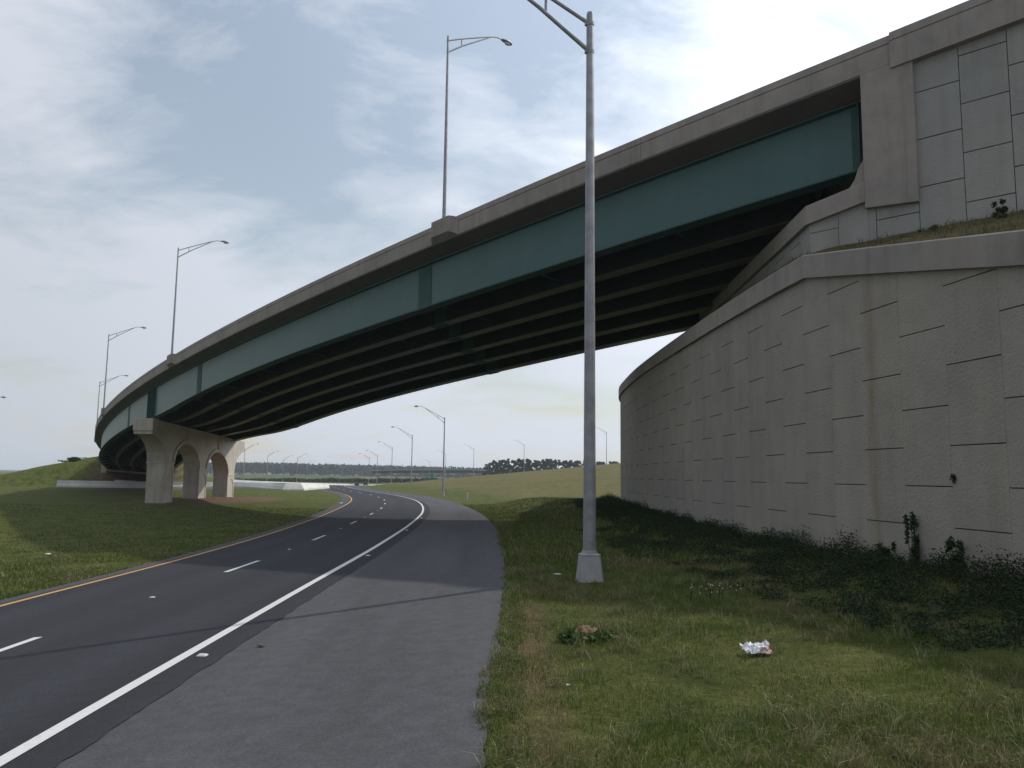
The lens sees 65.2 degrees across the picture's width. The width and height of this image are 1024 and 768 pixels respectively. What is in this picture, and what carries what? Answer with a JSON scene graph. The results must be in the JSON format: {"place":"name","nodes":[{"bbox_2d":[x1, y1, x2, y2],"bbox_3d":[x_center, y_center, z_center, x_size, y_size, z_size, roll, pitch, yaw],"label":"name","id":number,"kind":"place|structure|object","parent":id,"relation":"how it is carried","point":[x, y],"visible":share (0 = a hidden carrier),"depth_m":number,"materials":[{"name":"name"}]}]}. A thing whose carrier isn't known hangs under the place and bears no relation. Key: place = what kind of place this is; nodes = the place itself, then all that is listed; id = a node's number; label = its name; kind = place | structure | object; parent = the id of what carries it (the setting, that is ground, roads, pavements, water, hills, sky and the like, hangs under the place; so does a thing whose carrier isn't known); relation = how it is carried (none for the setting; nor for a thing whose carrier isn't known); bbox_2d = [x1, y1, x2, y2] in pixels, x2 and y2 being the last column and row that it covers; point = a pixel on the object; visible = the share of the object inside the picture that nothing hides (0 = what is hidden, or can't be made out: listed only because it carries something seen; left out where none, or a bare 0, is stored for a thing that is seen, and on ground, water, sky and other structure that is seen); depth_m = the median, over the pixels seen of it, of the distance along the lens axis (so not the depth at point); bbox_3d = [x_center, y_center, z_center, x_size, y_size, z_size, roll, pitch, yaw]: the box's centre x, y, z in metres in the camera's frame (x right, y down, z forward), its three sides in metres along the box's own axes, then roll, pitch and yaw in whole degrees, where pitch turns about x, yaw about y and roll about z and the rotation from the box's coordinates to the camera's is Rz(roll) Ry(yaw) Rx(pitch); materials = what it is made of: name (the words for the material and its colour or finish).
{"place":"outdoors","nodes":[
{"label":"outdoors","id":0,"kind":"place"},
{"bbox_2d":[0,485,429,767],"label":"road","id":1,"kind":"structure","parent":0,"point":[97,641],"depth_m":13.08,"materials":[{"name":"grey asphalt"}]},
{"bbox_2d":[0,637,40,651],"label":"road lane dash","id":2,"kind":"object","parent":1,"relation":"on","point":[17,644],"visible":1,"depth_m":11.32,"materials":[{"name":"white paint"}]},
{"bbox_2d":[0,490,351,606],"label":"road yellow line","id":3,"kind":"object","parent":1,"relation":"on","point":[162,563],"visible":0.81,"depth_m":22.60,"materials":[{"name":"paint"}]},
{"bbox_2d":[0,485,423,765],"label":"road edge line","id":4,"kind":"object","parent":1,"relation":"on","point":[36,740],"visible":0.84,"depth_m":8.67,"materials":[{"name":"white paint"}]},
{"bbox_2d":[225,560,260,571],"bbox_3d":[-7.179,4.860,21.377,0.134,0.032,2.905,1,-7,-2],"label":"road lane dash","id":5,"kind":"object","parent":1,"relation":"on","point":[242,566],"visible":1,"depth_m":21.23,"materials":[{"name":"white paint"}]},
{"bbox_2d":[0,485,508,767],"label":"road shoulder","id":6,"kind":"object","parent":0,"point":[376,661],"visible":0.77,"depth_m":8.24},
{"bbox_2d":[0,0,967,472],"label":"sky","id":7,"kind":"structure","parent":0,"point":[306,137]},
{"bbox_2d":[0,456,1023,767],"bbox_3d":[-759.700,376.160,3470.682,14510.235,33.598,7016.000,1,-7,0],"label":"ground","id":8,"kind":"structure","parent":0,"point":[32,486],"depth_m":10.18,"materials":[{"name":"green plant"}]},
{"bbox_2d":[58,457,77,461],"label":"bush","id":9,"kind":"object","parent":8,"relation":"on","point":[68,459],"visible":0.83,"depth_m":158.37,"materials":[{"name":"green plant"}]},
{"bbox_2d":[70,457,86,460],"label":"bush","id":10,"kind":"object","parent":8,"relation":"on","point":[77,458],"visible":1,"depth_m":158.42,"materials":[{"name":"green plant"}]},
{"bbox_2d":[56,480,329,490],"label":"concrete barrier","id":11,"kind":"object","parent":8,"relation":"on","point":[209,485],"visible":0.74,"depth_m":144.86,"materials":[{"name":"grey concrete"}]},
{"bbox_2d":[234,480,381,485],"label":"concrete barrier","id":12,"kind":"object","parent":8,"relation":"on","point":[294,482],"visible":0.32,"depth_m":279.69,"materials":[{"name":"white concrete"}]},
{"bbox_2d":[234,477,447,482],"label":"scrub","id":13,"kind":"object","parent":8,"relation":"on","point":[359,480],"visible":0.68,"depth_m":469.71,"materials":[{"name":"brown plant"}]},
{"bbox_2d":[207,461,533,477],"bbox_3d":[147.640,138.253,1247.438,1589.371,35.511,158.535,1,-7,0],"label":"forest","id":14,"kind":"object","parent":8,"relation":"on","point":[291,469],"visible":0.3,"depth_m":1184.69,"materials":[{"name":"plant"}]},
{"bbox_2d":[378,441,392,483],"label":"street lamp","id":15,"kind":"object","parent":8,"relation":"on","point":[391,466],"visible":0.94,"depth_m":248.51,"materials":[{"name":"metal"}]},
{"bbox_2d":[392,426,412,487],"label":"street lamp","id":16,"kind":"object","parent":8,"relation":"on","point":[411,455],"visible":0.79,"depth_m":168.26,"materials":[{"name":"metal"}]},
{"bbox_2d":[414,405,444,495],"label":"street lamp","id":17,"kind":"object","parent":8,"relation":"on","point":[442,494],"visible":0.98,"depth_m":118.11,"materials":[{"name":"metal"}]},
{"bbox_2d":[372,469,500,478],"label":"overpass","id":18,"kind":"object","parent":8,"relation":"on","point":[415,472],"visible":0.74,"depth_m":617.07,"materials":[{"name":"concrete"}]},
{"bbox_2d":[482,464,489,475],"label":"pine tree","id":19,"kind":"object","parent":8,"relation":"on","point":[487,467],"visible":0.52,"depth_m":536.36,"materials":[{"name":"green plant"}]},
{"bbox_2d":[487,462,493,474],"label":"pine tree","id":20,"kind":"object","parent":8,"relation":"on","point":[490,470],"visible":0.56,"depth_m":549.43,"materials":[{"name":"green plant"}]},
{"bbox_2d":[94,35,889,502],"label":"overpass","id":21,"kind":"object","parent":8,"relation":"on","point":[696,213],"visible":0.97,"depth_m":40.27,"materials":[{"name":"concrete"}]},
{"bbox_2d":[97,375,127,419],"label":"street lamp","id":22,"kind":"object","parent":21,"relation":"on","point":[99,391],"visible":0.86,"depth_m":136.28,"materials":[{"name":"metal"}]},
{"bbox_2d":[103,327,145,407],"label":"street lamp","id":23,"kind":"object","parent":21,"relation":"on","point":[107,361],"visible":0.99,"depth_m":101.31,"materials":[{"name":"metal"}]},
{"bbox_2d":[171,240,228,353],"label":"street lamp","id":24,"kind":"object","parent":21,"relation":"on","point":[173,328],"visible":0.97,"depth_m":69.55,"materials":[{"name":"metal"}]},
{"bbox_2d":[442,35,511,217],"bbox_3d":[-1.726,-13.192,40.954,4.523,10.880,0.350,7,-9,-43],"label":"street lamp","id":25,"kind":"object","parent":21,"relation":"on","point":[507,42],"visible":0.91,"depth_m":39.53,"materials":[{"name":"metal"}]},
{"bbox_2d":[491,460,498,474],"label":"pine tree","id":26,"kind":"object","parent":8,"relation":"on","point":[494,462],"visible":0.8,"depth_m":522.55,"materials":[{"name":"green plant"}]},
{"bbox_2d":[494,460,503,473],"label":"pine tree","id":27,"kind":"object","parent":8,"relation":"on","point":[498,464],"visible":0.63,"depth_m":517.09,"materials":[{"name":"green plant"}]},
{"bbox_2d":[499,459,505,473],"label":"pine tree","id":28,"kind":"object","parent":8,"relation":"on","point":[500,467],"visible":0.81,"depth_m":520.45,"materials":[{"name":"green plant"}]},
{"bbox_2d":[503,459,510,472],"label":"pine tree","id":29,"kind":"object","parent":8,"relation":"on","point":[506,465],"visible":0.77,"depth_m":518.22,"materials":[{"name":"green plant"}]},
{"bbox_2d":[509,460,517,472],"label":"pine tree","id":30,"kind":"object","parent":8,"relation":"on","point":[513,468],"visible":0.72,"depth_m":493.02,"materials":[{"name":"green plant"}]},
{"bbox_2d":[515,458,524,471],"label":"pine tree","id":31,"kind":"object","parent":8,"relation":"on","point":[520,464],"visible":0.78,"depth_m":492.81,"materials":[{"name":"green plant"}]},
{"bbox_2d":[525,460,533,470],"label":"pine tree","id":32,"kind":"object","parent":8,"relation":"on","point":[528,466],"visible":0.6,"depth_m":500.03,"materials":[{"name":"green plant"}]},
{"bbox_2d":[530,460,538,470],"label":"pine tree","id":33,"kind":"object","parent":8,"relation":"on","point":[535,464],"visible":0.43,"depth_m":494.61,"materials":[{"name":"green plant"}]},
{"bbox_2d":[539,459,545,469],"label":"pine tree","id":34,"kind":"object","parent":8,"relation":"on","point":[541,464],"visible":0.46,"depth_m":538.22,"materials":[{"name":"green plant"}]},
{"bbox_2d":[542,458,551,469],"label":"pine tree","id":35,"kind":"object","parent":8,"relation":"on","point":[546,462],"visible":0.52,"depth_m":499.02,"materials":[{"name":"green plant"}]},
{"bbox_2d":[545,459,554,468],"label":"pine tree","id":36,"kind":"object","parent":8,"relation":"on","point":[552,466],"visible":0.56,"depth_m":505.61,"materials":[{"name":"green plant"}]},
{"bbox_2d":[551,459,557,468],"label":"pine tree","id":37,"kind":"object","parent":8,"relation":"on","point":[555,462],"visible":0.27,"depth_m":526.32,"materials":[{"name":"green plant"}]},
{"bbox_2d":[561,460,568,467],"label":"pine tree","id":38,"kind":"object","parent":8,"relation":"on","point":[563,463],"visible":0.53,"depth_m":494.74,"materials":[{"name":"green plant"}]},
{"bbox_2d":[527,0,603,582],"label":"street lamp","id":39,"kind":"object","parent":8,"relation":"on","point":[589,565],"visible":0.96,"depth_m":15.74,"materials":[{"name":"metal"}]},
{"bbox_2d":[568,460,574,467],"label":"pine tree","id":40,"kind":"object","parent":8,"relation":"on","point":[570,464],"visible":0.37,"depth_m":500.18,"materials":[{"name":"green plant"}]},
{"bbox_2d":[573,460,581,466],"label":"pine tree","id":41,"kind":"object","parent":8,"relation":"on","point":[576,463],"visible":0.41,"depth_m":517.25,"materials":[{"name":"green plant"}]},
{"bbox_2d":[575,625,596,641],"bbox_3d":[0.926,3.182,9.937,0.388,0.360,0.343,6,-8,-40],"label":"ant mound","id":42,"kind":"object","parent":8,"relation":"on","point":[587,628],"visible":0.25,"depth_m":9.93,"materials":[{"name":"brown soil"}]},
{"bbox_2d":[556,625,616,643],"bbox_3d":[0.920,3.128,9.934,0.761,0.227,0.642,1,-7,0],"label":"weed ring","id":43,"kind":"object","parent":8,"relation":"on","point":[564,635],"visible":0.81,"depth_m":9.80,"materials":[{"name":"green plant"}]},
{"bbox_2d":[597,427,606,463],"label":"street lamp","id":44,"kind":"object","parent":8,"relation":"on","point":[606,445],"visible":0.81,"depth_m":284.51,"materials":[{"name":"metal"}]},
{"bbox_2d":[690,583,737,602],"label":"wildflowers","id":45,"kind":"object","parent":8,"relation":"on","point":[711,594],"visible":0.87,"depth_m":12.39,"materials":[{"name":"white plant"}]},
{"bbox_2d":[739,639,773,653],"bbox_3d":[2.683,2.866,8.763,0.321,0.091,0.223,2,7,-8],"label":"plastic bag","id":46,"kind":"object","parent":8,"relation":"on","point":[758,647],"visible":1,"depth_m":8.72,"materials":[{"name":"white plastic"}]},
{"bbox_2d":[572,492,1023,652],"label":"weed bank","id":47,"kind":"structure","parent":8,"relation":"on","point":[873,565],"depth_m":14.17,"materials":[{"name":"green plant"}]},
{"bbox_2d":[619,230,1023,577],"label":"retaining wall","id":48,"kind":"structure","parent":8,"relation":"on","point":[872,396],"depth_m":18.02,"materials":[{"name":"concrete"}]},
{"bbox_2d":[949,474,956,483],"bbox_3d":[8.167,1.741,14.783,0.158,0.203,0.119,1,-7,0],"label":"weed sprig","id":49,"kind":"object","parent":48,"relation":"attached to","point":[953,477],"visible":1,"depth_m":14.79,"materials":[{"name":"green plant"}]},
{"bbox_2d":[699,0,1023,321],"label":"abutment wall","id":50,"kind":"structure","parent":8,"relation":"on","point":[942,103],"depth_m":23.45,"materials":[{"name":"concrete"}]},
{"bbox_2d":[874,541,896,559],"bbox_3d":[7.800,3.537,16.501,0.762,0.599,0.319,1,-7,-5],"label":"weed plant","id":51,"kind":"object","parent":8,"relation":"on","point":[887,551],"visible":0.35,"depth_m":16.49,"materials":[{"name":"green plant"}]},
{"bbox_2d":[902,512,919,564],"bbox_3d":[7.885,3.115,15.701,0.356,1.220,0.254,1,-7,0],"label":"weed plant","id":52,"kind":"object","parent":8,"relation":"on","point":[915,539],"visible":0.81,"depth_m":15.74,"materials":[{"name":"green plant"}]},
{"bbox_2d":[944,536,964,573],"bbox_3d":[8.090,3.133,14.565,0.516,0.726,0.273,1,-7,0],"label":"weed plant","id":53,"kind":"object","parent":8,"relation":"on","point":[949,542],"visible":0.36,"depth_m":14.55,"materials":[{"name":"green plant"}]},
{"bbox_2d":[754,207,1023,284],"bbox_3d":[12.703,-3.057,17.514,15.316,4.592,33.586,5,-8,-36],"label":"grass slope","id":54,"kind":"structure","parent":0,"point":[904,235],"depth_m":20.22,"materials":[{"name":"green plant"}]},
{"bbox_2d":[917,225,938,231],"bbox_3d":[11.665,-4.301,22.327,0.605,0.314,0.302,1,-7,0],"label":"shrub","id":55,"kind":"object","parent":54,"relation":"on","point":[935,226],"visible":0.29,"depth_m":22.29,"materials":[{"name":"green plant"}]},
{"bbox_2d":[990,198,1008,218],"bbox_3d":[12.582,-4.449,20.615,0.483,0.736,0.322,-1,-7,15],"label":"shrub","id":56,"kind":"object","parent":54,"relation":"on","point":[1003,209],"visible":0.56,"depth_m":20.64,"materials":[{"name":"green plant"}]}
]}

